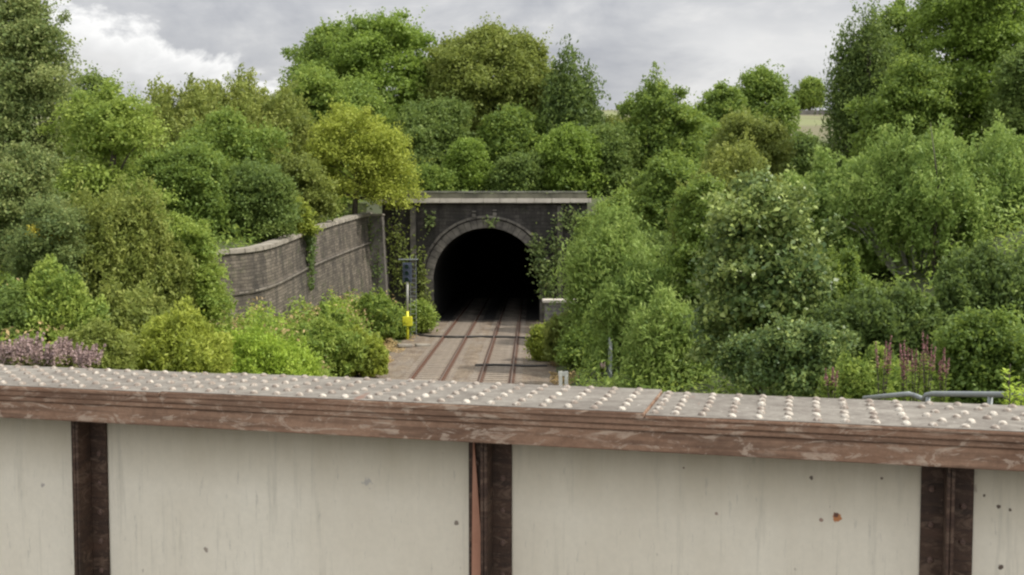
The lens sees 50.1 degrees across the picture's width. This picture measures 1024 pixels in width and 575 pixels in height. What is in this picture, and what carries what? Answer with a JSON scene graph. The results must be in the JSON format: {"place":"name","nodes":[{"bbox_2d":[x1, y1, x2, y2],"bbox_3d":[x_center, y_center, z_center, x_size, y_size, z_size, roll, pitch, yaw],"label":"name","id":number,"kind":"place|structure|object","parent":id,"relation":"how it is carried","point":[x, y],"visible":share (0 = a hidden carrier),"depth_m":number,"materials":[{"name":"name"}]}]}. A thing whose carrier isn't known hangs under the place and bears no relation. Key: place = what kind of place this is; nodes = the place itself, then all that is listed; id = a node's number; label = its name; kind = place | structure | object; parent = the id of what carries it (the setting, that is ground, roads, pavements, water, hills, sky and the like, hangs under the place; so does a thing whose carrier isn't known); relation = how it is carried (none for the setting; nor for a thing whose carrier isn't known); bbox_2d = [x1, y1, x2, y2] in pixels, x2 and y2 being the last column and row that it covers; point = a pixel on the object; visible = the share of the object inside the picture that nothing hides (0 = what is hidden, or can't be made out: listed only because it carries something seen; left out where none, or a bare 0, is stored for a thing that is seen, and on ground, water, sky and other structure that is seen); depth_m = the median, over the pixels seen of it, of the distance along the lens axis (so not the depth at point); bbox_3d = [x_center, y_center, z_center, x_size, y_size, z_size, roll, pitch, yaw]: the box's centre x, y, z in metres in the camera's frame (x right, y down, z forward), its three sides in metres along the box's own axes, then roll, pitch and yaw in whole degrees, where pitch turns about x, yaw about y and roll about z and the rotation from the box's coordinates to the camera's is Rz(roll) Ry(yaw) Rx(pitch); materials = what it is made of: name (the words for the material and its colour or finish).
{"place":"outdoors","nodes":[
{"label":"outdoors","id":0,"kind":"place"},
{"bbox_2d":[5,0,1021,109],"label":"sky","id":1,"kind":"structure","parent":0,"point":[700,43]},
{"bbox_2d":[31,110,1023,401],"bbox_3d":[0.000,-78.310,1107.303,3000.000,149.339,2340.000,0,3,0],"label":"ground","id":2,"kind":"structure","parent":0,"point":[807,122],"depth_m":51.40,"materials":[{"name":"soil"}]},
{"bbox_2d":[0,339,33,365],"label":"buddleia","id":3,"kind":"object","parent":2,"relation":"on","point":[8,356],"visible":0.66,"depth_m":27.08,"materials":[{"name":"pink plant"}]},
{"bbox_2d":[0,273,44,346],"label":"shrub","id":4,"kind":"object","parent":2,"relation":"on","point":[12,303],"visible":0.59,"depth_m":34.69,"materials":[{"name":"green plant"}]},
{"bbox_2d":[0,127,79,286],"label":"broadleaf tree","id":5,"kind":"object","parent":2,"relation":"on","point":[18,183],"visible":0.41,"depth_m":43.19,"materials":[{"name":"green plant"}]},
{"bbox_2d":[0,0,89,205],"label":"broadleaf tree","id":6,"kind":"object","parent":2,"relation":"on","point":[29,71],"visible":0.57,"depth_m":54.41,"materials":[{"name":"green plant"}]},
{"bbox_2d":[26,340,65,366],"bbox_3d":[-11.494,1.860,27.126,0.751,1.055,0.936,0,3,0],"label":"buddleia","id":7,"kind":"object","parent":2,"relation":"on","point":[47,358],"visible":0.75,"depth_m":26.85,"materials":[{"name":"pink plant"}]},
{"bbox_2d":[0,191,101,299],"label":"broadleaf tree","id":8,"kind":"object","parent":2,"relation":"on","point":[27,252],"visible":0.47,"depth_m":40.38,"materials":[{"name":"green plant"}]},
{"bbox_2d":[1,253,114,352],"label":"shrub","id":9,"kind":"object","parent":2,"relation":"on","point":[59,299],"visible":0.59,"depth_m":35.43,"materials":[{"name":"green plant"}]},
{"bbox_2d":[50,336,83,367],"bbox_3d":[-11.556,1.856,28.424,0.776,1.263,0.892,-2,4,-36],"label":"buddleia","id":10,"kind":"object","parent":2,"relation":"on","point":[67,360],"visible":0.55,"depth_m":28.27,"materials":[{"name":"pink plant"}]},
{"bbox_2d":[72,343,105,368],"bbox_3d":[-10.535,1.883,27.222,0.791,0.997,1.024,-2,4,-36],"label":"buddleia","id":11,"kind":"object","parent":2,"relation":"on","point":[86,358],"visible":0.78,"depth_m":27.11,"materials":[{"name":"pink plant"}]},
{"bbox_2d":[58,61,135,179],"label":"broadleaf tree","id":12,"kind":"object","parent":2,"relation":"on","point":[91,79],"visible":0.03,"depth_m":64.95,"materials":[{"name":"green plant"}]},
{"bbox_2d":[58,312,146,369],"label":"shrub","id":13,"kind":"object","parent":2,"relation":"on","point":[120,351],"visible":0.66,"depth_m":32.84,"materials":[{"name":"green plant"}]},
{"bbox_2d":[36,77,183,238],"bbox_3d":[-19.174,-4.803,51.696,7.734,10.285,6.758,0,3,0],"label":"broadleaf tree","id":14,"kind":"object","parent":2,"relation":"on","point":[112,126],"visible":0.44,"depth_m":50.97,"materials":[{"name":"green plant"}]},
{"bbox_2d":[64,173,200,314],"bbox_3d":[-15.341,-1.172,42.859,5.998,6.638,4.994,0,3,0],"label":"sallow tree","id":15,"kind":"object","parent":2,"relation":"on","point":[131,247],"visible":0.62,"depth_m":42.23,"materials":[{"name":"green plant"}]},
{"bbox_2d":[94,272,173,343],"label":"shrub","id":16,"kind":"object","parent":2,"relation":"on","point":[134,308],"visible":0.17,"depth_m":37.54,"materials":[{"name":"green plant"}]},
{"bbox_2d":[115,295,236,373],"bbox_3d":[-11.343,2.269,36.167,4.641,4.113,3.971,0,3,0],"label":"shrub","id":17,"kind":"object","parent":2,"relation":"on","point":[180,342],"visible":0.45,"depth_m":35.40,"materials":[{"name":"yellow plant"}]},
{"bbox_2d":[117,72,246,183],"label":"sallow tree","id":18,"kind":"object","parent":2,"relation":"on","point":[182,113],"visible":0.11,"depth_m":69.98,"materials":[{"name":"green plant"}]},
{"bbox_2d":[130,136,248,240],"bbox_3d":[-17.962,-5.060,59.873,7.136,6.626,5.374,0,3,0],"label":"shrub","id":19,"kind":"object","parent":2,"relation":"on","point":[195,176],"visible":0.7,"depth_m":58.80,"materials":[{"name":"green plant"}]},
{"bbox_2d":[153,201,238,328],"bbox_3d":[-13.595,-0.454,45.291,4.773,6.265,4.050,0,3,0],"label":"shrub","id":20,"kind":"object","parent":2,"relation":"on","point":[211,295],"visible":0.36,"depth_m":44.51,"materials":[{"name":"green plant"}]},
{"bbox_2d":[0,265,405,377],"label":"undergrowth","id":21,"kind":"object","parent":2,"relation":"on","point":[296,315],"visible":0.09,"depth_m":53.87,"materials":[{"name":"green plant"}]},
{"bbox_2d":[158,102,292,173],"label":"broadleaf tree","id":22,"kind":"object","parent":2,"relation":"on","point":[229,138],"visible":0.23,"depth_m":64.75,"materials":[{"name":"green plant"}]},
{"bbox_2d":[169,76,283,162],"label":"sallow tree","id":23,"kind":"object","parent":2,"relation":"on","point":[251,114],"visible":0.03,"depth_m":75.83,"materials":[{"name":"green plant"}]},
{"bbox_2d":[219,153,305,241],"bbox_3d":[-14.479,-4.903,62.023,6.240,5.358,5.747,3,4,37],"label":"shrub","id":24,"kind":"object","parent":2,"relation":"on","point":[267,198],"visible":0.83,"depth_m":60.66,"materials":[{"name":"green plant"}]},
{"bbox_2d":[217,62,318,161],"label":"sallow tree","id":25,"kind":"object","parent":2,"relation":"on","point":[281,107],"visible":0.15,"depth_m":79.60,"materials":[{"name":"green plant"}]},
{"bbox_2d":[210,312,326,375],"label":"bramble","id":26,"kind":"object","parent":2,"relation":"on","point":[255,351],"visible":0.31,"depth_m":38.40,"materials":[{"name":"green plant"}]},
{"bbox_2d":[204,199,358,248],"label":"undergrowth","id":27,"kind":"object","parent":2,"relation":"on","point":[244,239],"visible":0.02,"depth_m":58.64,"materials":[{"name":"green plant"}]},
{"bbox_2d":[212,212,372,326],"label":"retaining wall","id":28,"kind":"structure","parent":2,"relation":"on","point":[274,271],"depth_m":63.79,"materials":[{"name":"stone"}]},
{"bbox_2d":[304,221,318,297],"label":"ivy","id":29,"kind":"object","parent":28,"relation":"attached to","point":[310,241],"visible":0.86,"depth_m":65.27,"materials":[{"name":"green plant"}]},
{"bbox_2d":[274,196,325,237],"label":"shrub","id":30,"kind":"object","parent":2,"relation":"on","point":[308,225],"visible":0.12,"depth_m":64.07,"materials":[{"name":"green plant"}]},
{"bbox_2d":[269,147,345,222],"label":"shrub","id":31,"kind":"object","parent":2,"relation":"on","point":[313,186],"visible":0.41,"depth_m":70.12,"materials":[{"name":"green plant"}]},
{"bbox_2d":[276,60,361,203],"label":"broadleaf tree","id":32,"kind":"object","parent":2,"relation":"on","point":[320,87],"visible":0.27,"depth_m":84.15,"materials":[{"name":"green plant"}]},
{"bbox_2d":[275,313,368,372],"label":"shrub","id":33,"kind":"object","parent":2,"relation":"on","point":[328,333],"visible":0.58,"depth_m":51.42,"materials":[{"name":"green plant"}]},
{"bbox_2d":[278,6,397,102],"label":"broadleaf tree","id":34,"kind":"object","parent":2,"relation":"on","point":[313,48],"visible":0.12,"depth_m":106.13,"materials":[{"name":"green plant"}]},
{"bbox_2d":[275,95,437,213],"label":"yellow bush","id":35,"kind":"object","parent":2,"relation":"on","point":[371,158],"visible":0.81,"depth_m":77.78,"materials":[{"name":"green plant"}]},
{"bbox_2d":[330,324,389,377],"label":"shrub","id":36,"kind":"object","parent":2,"relation":"on","point":[377,357],"visible":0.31,"depth_m":52.52,"materials":[{"name":"green plant"}]},
{"bbox_2d":[297,5,437,125],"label":"broadleaf tree","id":37,"kind":"object","parent":2,"relation":"on","point":[378,42],"visible":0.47,"depth_m":102.04,"materials":[{"name":"green plant"}]},
{"bbox_2d":[335,71,400,179],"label":"broadleaf tree","id":38,"kind":"object","parent":2,"relation":"on","point":[367,95],"visible":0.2,"depth_m":95.25,"materials":[{"name":"green plant"}]},
{"bbox_2d":[345,287,401,338],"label":"shrub","id":39,"kind":"object","parent":2,"relation":"on","point":[382,309],"visible":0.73,"depth_m":67.45,"materials":[{"name":"green plant"}]},
{"bbox_2d":[369,214,389,298],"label":"stone pier","id":40,"kind":"structure","parent":2,"relation":"on","point":[384,283],"depth_m":81.12,"materials":[{"name":"grey stone"}]},
{"bbox_2d":[398,259,417,339],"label":"railway signal","id":41,"kind":"object","parent":2,"relation":"on","point":[407,279],"visible":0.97,"depth_m":71.10,"materials":[{"name":"paint"}]},
{"bbox_2d":[403,298,440,334],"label":"shrub","id":42,"kind":"object","parent":2,"relation":"on","point":[426,317],"visible":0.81,"depth_m":74.72,"materials":[{"name":"green plant"}]},
{"bbox_2d":[386,99,458,185],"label":"broadleaf tree","id":43,"kind":"object","parent":2,"relation":"on","point":[424,139],"visible":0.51,"depth_m":93.21,"materials":[{"name":"green plant"}]},
{"bbox_2d":[400,162,461,190],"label":"shrub","id":44,"kind":"object","parent":2,"relation":"on","point":[433,177],"visible":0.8,"depth_m":88.56,"materials":[{"name":"green plant"}]},
{"bbox_2d":[390,88,485,164],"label":"broadleaf tree","id":45,"kind":"object","parent":2,"relation":"on","point":[452,112],"visible":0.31,"depth_m":95.13,"materials":[{"name":"green plant"}]},
{"bbox_2d":[366,280,558,384],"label":"ballast","id":46,"kind":"structure","parent":2,"relation":"on","point":[402,363],"depth_m":69.35,"materials":[{"name":"gravel"}]},
{"bbox_2d":[403,279,498,380],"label":"railway track","id":47,"kind":"structure","parent":46,"relation":"on","point":[459,329],"depth_m":68.60,"materials":[{"name":"brown metal"}]},
{"bbox_2d":[349,335,578,384],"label":"grass","id":48,"kind":"structure","parent":46,"relation":"on","point":[555,377],"depth_m":58.55,"materials":[{"name":"green plant"}]},
{"bbox_2d":[470,279,526,383],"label":"railway track","id":49,"kind":"structure","parent":46,"relation":"on","point":[507,328],"depth_m":67.49,"materials":[{"name":"brown metal"}]},
{"bbox_2d":[523,319,548,361],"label":"shrub","id":50,"kind":"object","parent":46,"relation":"on","point":[534,344],"visible":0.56,"depth_m":59.88,"materials":[{"name":"green plant"}]},
{"bbox_2d":[441,134,495,190],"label":"shrub","id":51,"kind":"object","parent":2,"relation":"on","point":[466,158],"visible":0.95,"depth_m":89.63,"materials":[{"name":"green plant"}]},
{"bbox_2d":[379,191,591,321],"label":"tunnel portal","id":52,"kind":"object","parent":2,"relation":"on","point":[466,247],"visible":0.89,"depth_m":82.91,"materials":[{"name":"stone"}]},
{"bbox_2d":[384,208,435,308],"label":"ivy","id":53,"kind":"object","parent":52,"relation":"attached to","point":[420,261],"visible":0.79,"depth_m":82.44,"materials":[{"name":"green plant"}]},
{"bbox_2d":[423,203,589,233],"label":"ivy","id":54,"kind":"object","parent":52,"relation":"attached to","point":[570,218],"visible":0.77,"depth_m":82.46,"materials":[{"name":"green plant"}]},
{"bbox_2d":[524,220,567,309],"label":"ivy","id":55,"kind":"object","parent":52,"relation":"attached to","point":[545,268],"visible":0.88,"depth_m":82.53,"materials":[{"name":"green plant"}]},
{"bbox_2d":[415,11,558,187],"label":"broadleaf tree","id":56,"kind":"object","parent":2,"relation":"on","point":[487,68],"visible":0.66,"depth_m":99.66,"materials":[{"name":"green plant"}]},
{"bbox_2d":[467,89,553,190],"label":"broadleaf tree","id":57,"kind":"object","parent":2,"relation":"on","point":[511,128],"visible":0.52,"depth_m":95.66,"materials":[{"name":"green plant"}]},
{"bbox_2d":[485,146,550,197],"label":"shrub","id":58,"kind":"object","parent":2,"relation":"on","point":[519,167],"visible":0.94,"depth_m":89.18,"materials":[{"name":"green plant"}]},
{"bbox_2d":[540,305,575,361],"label":"willow bush","id":59,"kind":"object","parent":2,"relation":"on","point":[549,342],"visible":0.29,"depth_m":57.76,"materials":[{"name":"green plant"}]},
{"bbox_2d":[528,118,610,194],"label":"shrub","id":60,"kind":"object","parent":2,"relation":"on","point":[569,150],"visible":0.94,"depth_m":90.09,"materials":[{"name":"green plant"}]},
{"bbox_2d":[549,320,599,369],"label":"shrub","id":61,"kind":"object","parent":2,"relation":"on","point":[564,355],"visible":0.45,"depth_m":53.71,"materials":[{"name":"green plant"}]},
{"bbox_2d":[532,34,617,191],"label":"broadleaf tree","id":62,"kind":"object","parent":2,"relation":"on","point":[571,97],"visible":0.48,"depth_m":96.82,"materials":[{"name":"green plant"}]},
{"bbox_2d":[538,194,667,351],"bbox_3d":[4.999,-0.609,56.064,7.330,8.358,6.126,0,3,0],"label":"willow bush","id":63,"kind":"object","parent":2,"relation":"on","point":[610,247],"visible":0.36,"depth_m":55.31,"materials":[{"name":"green plant"}]},
{"bbox_2d":[570,177,641,255],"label":"shrub","id":64,"kind":"object","parent":2,"relation":"on","point":[616,200],"visible":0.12,"depth_m":75.42,"materials":[{"name":"green plant"}]},
{"bbox_2d":[587,120,643,194],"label":"shrub","id":65,"kind":"object","parent":2,"relation":"on","point":[620,159],"visible":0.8,"depth_m":91.19,"materials":[{"name":"green plant"}]},
{"bbox_2d":[575,249,681,371],"bbox_3d":[5.947,0.995,50.097,6.110,5.619,4.590,0,3,0],"label":"willow bush","id":66,"kind":"object","parent":2,"relation":"on","point":[623,296],"visible":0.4,"depth_m":49.49,"materials":[{"name":"green plant"}]},
{"bbox_2d":[618,60,679,188],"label":"broadleaf tree","id":67,"kind":"object","parent":2,"relation":"on","point":[646,118],"visible":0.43,"depth_m":93.56,"materials":[{"name":"green plant"}]},
{"bbox_2d":[631,223,680,307],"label":"shrub","id":68,"kind":"object","parent":2,"relation":"on","point":[662,238],"visible":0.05,"depth_m":63.48,"materials":[{"name":"green plant"}]},
{"bbox_2d":[600,281,713,391],"bbox_3d":[6.355,2.084,44.254,4.836,4.838,4.805,-2,4,-32],"label":"willow bush","id":69,"kind":"object","parent":2,"relation":"on","point":[658,336],"visible":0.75,"depth_m":43.37,"materials":[{"name":"green plant"}]},
{"bbox_2d":[611,79,711,189],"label":"broadleaf tree","id":70,"kind":"object","parent":2,"relation":"on","point":[687,141],"visible":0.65,"depth_m":93.28,"materials":[{"name":"green plant"}]},
{"bbox_2d":[623,146,700,246],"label":"broadleaf tree","id":71,"kind":"object","parent":2,"relation":"on","point":[660,177],"visible":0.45,"depth_m":66.91,"materials":[{"name":"green plant"}]},
{"bbox_2d":[656,168,727,313],"bbox_3d":[8.683,-1.806,49.744,4.016,7.216,3.967,0,3,0],"label":"broadleaf tree","id":72,"kind":"object","parent":2,"relation":"on","point":[685,219],"visible":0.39,"depth_m":49.49,"materials":[{"name":"green plant"}]},
{"bbox_2d":[665,126,784,244],"bbox_3d":[11.565,-4.614,57.669,6.936,7.757,6.267,0,3,0],"label":"sallow tree","id":73,"kind":"object","parent":2,"relation":"on","point":[726,166],"visible":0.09,"depth_m":57.11,"materials":[{"name":"green plant"}]},
{"bbox_2d":[688,77,765,128],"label":"broadleaf tree","id":74,"kind":"object","parent":2,"relation":"on","point":[721,96],"visible":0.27,"depth_m":115.36,"materials":[{"name":"green plant"}]},
{"bbox_2d":[712,328,773,394],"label":"shrub","id":75,"kind":"object","parent":2,"relation":"on","point":[736,350],"visible":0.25,"depth_m":29.88,"materials":[{"name":"green plant"}]},
{"bbox_2d":[699,102,800,183],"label":"broadleaf tree","id":76,"kind":"object","parent":2,"relation":"on","point":[771,143],"visible":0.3,"depth_m":81.81,"materials":[{"name":"green plant"}]},
{"bbox_2d":[679,163,846,396],"bbox_3d":[8.264,-0.194,36.235,5.621,7.781,5.681,0,3,0],"label":"sycamore tree","id":77,"kind":"object","parent":2,"relation":"on","point":[764,233],"visible":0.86,"depth_m":34.96,"materials":[{"name":"green plant"}]},
{"bbox_2d":[732,59,801,161],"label":"broadleaf tree","id":78,"kind":"object","parent":2,"relation":"on","point":[761,84],"visible":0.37,"depth_m":117.20,"materials":[{"name":"green plant"}]},
{"bbox_2d":[564,184,1023,401],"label":"undergrowth","id":79,"kind":"object","parent":2,"relation":"on","point":[607,378],"visible":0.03,"depth_m":42.27,"materials":[{"name":"green plant"}]},
{"bbox_2d":[742,313,864,397],"bbox_3d":[6.482,1.645,24.228,2.576,2.186,2.239,-3,5,-42],"label":"shrub","id":80,"kind":"object","parent":2,"relation":"on","point":[801,355],"visible":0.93,"depth_m":23.68,"materials":[{"name":"green plant"}]},
{"bbox_2d":[777,128,833,177],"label":"broadleaf tree","id":81,"kind":"object","parent":2,"relation":"on","point":[807,144],"visible":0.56,"depth_m":109.89,"materials":[{"name":"green plant"}]},
{"bbox_2d":[795,75,826,110],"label":"ridge tree","id":82,"kind":"object","parent":2,"relation":"on","point":[810,90],"visible":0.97,"depth_m":551.28,"materials":[{"name":"green plant"}]},
{"bbox_2d":[806,235,881,322],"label":"broadleaf tree","id":83,"kind":"object","parent":2,"relation":"on","point":[847,261],"visible":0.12,"depth_m":37.43,"materials":[{"name":"green plant"}]},
{"bbox_2d":[776,145,914,278],"bbox_3d":[13.547,-3.223,47.939,7.745,6.116,6.610,0,3,0],"label":"sallow tree","id":84,"kind":"object","parent":2,"relation":"on","point":[823,166],"visible":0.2,"depth_m":46.71,"materials":[{"name":"green plant"}]},
{"bbox_2d":[810,0,905,168],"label":"broadleaf tree","id":85,"kind":"object","parent":2,"relation":"on","point":[865,59],"visible":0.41,"depth_m":78.43,"materials":[{"name":"green plant"}]},
{"bbox_2d":[815,341,932,401],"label":"shrub","id":86,"kind":"object","parent":2,"relation":"on","point":[856,379],"visible":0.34,"depth_m":18.88,"materials":[{"name":"green plant"}]},
{"bbox_2d":[873,335,893,399],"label":"rosebay plant","id":87,"kind":"object","parent":2,"relation":"on","point":[888,366],"visible":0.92,"depth_m":17.00,"materials":[{"name":"green plant"}]},
{"bbox_2d":[814,278,961,373],"bbox_3d":[10.392,1.090,30.154,4.202,2.782,3.465,0,3,0],"label":"broadleaf tree","id":88,"kind":"object","parent":2,"relation":"on","point":[872,312],"visible":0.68,"depth_m":29.11,"materials":[{"name":"green plant"}]},
{"bbox_2d":[863,0,944,62],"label":"broadleaf tree","id":89,"kind":"object","parent":2,"relation":"on","point":[907,45],"visible":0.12,"depth_m":81.60,"materials":[{"name":"green plant"}]},
{"bbox_2d":[840,51,978,160],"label":"broadleaf tree","id":90,"kind":"object","parent":2,"relation":"on","point":[921,99],"visible":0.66,"depth_m":68.23,"materials":[{"name":"green plant"}]},
{"bbox_2d":[819,112,1011,274],"bbox_3d":[16.646,-3.802,44.600,8.156,6.673,6.521,0,3,0],"label":"sallow tree","id":91,"kind":"object","parent":2,"relation":"on","point":[899,179],"visible":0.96,"depth_m":43.58,"materials":[{"name":"green plant"}]},
{"bbox_2d":[919,331,935,401],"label":"rosebay plant","id":92,"kind":"object","parent":2,"relation":"on","point":[926,386],"visible":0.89,"depth_m":17.72,"materials":[{"name":"green plant"}]},
{"bbox_2d":[862,391,1023,403],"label":"handrail","id":93,"kind":"object","parent":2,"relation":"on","point":[926,396],"visible":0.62,"depth_m":9.65,"materials":[{"name":"metal"}]},
{"bbox_2d":[877,0,1023,154],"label":"broadleaf tree","id":94,"kind":"object","parent":2,"relation":"on","point":[971,40],"visible":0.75,"depth_m":69.41,"materials":[{"name":"green plant"}]},
{"bbox_2d":[919,300,1023,404],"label":"shrub","id":95,"kind":"object","parent":2,"relation":"on","point":[982,351],"visible":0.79,"depth_m":19.63,"materials":[{"name":"green plant"}]},
{"bbox_2d":[930,239,1023,330],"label":"broadleaf tree","id":96,"kind":"object","parent":2,"relation":"on","point":[989,277],"visible":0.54,"depth_m":30.28,"materials":[{"name":"green plant"}]},
{"bbox_2d":[937,109,1023,245],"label":"sallow tree","id":97,"kind":"object","parent":2,"relation":"on","point":[1000,154],"visible":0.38,"depth_m":44.42,"materials":[{"name":"green plant"}]},
{"bbox_2d":[979,22,1023,149],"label":"broadleaf tree","id":98,"kind":"object","parent":2,"relation":"on","point":[1006,96],"visible":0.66,"depth_m":64.75,"materials":[{"name":"green plant"}]},
{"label":"pavement","id":99,"kind":"structure","parent":0,"visible":0},
{"bbox_2d":[0,364,1023,574],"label":"bridge girder","id":100,"kind":"object","parent":99,"relation":"attached to","point":[107,471],"visible":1,"depth_m":3.83,"materials":[{"name":"beige paint"}]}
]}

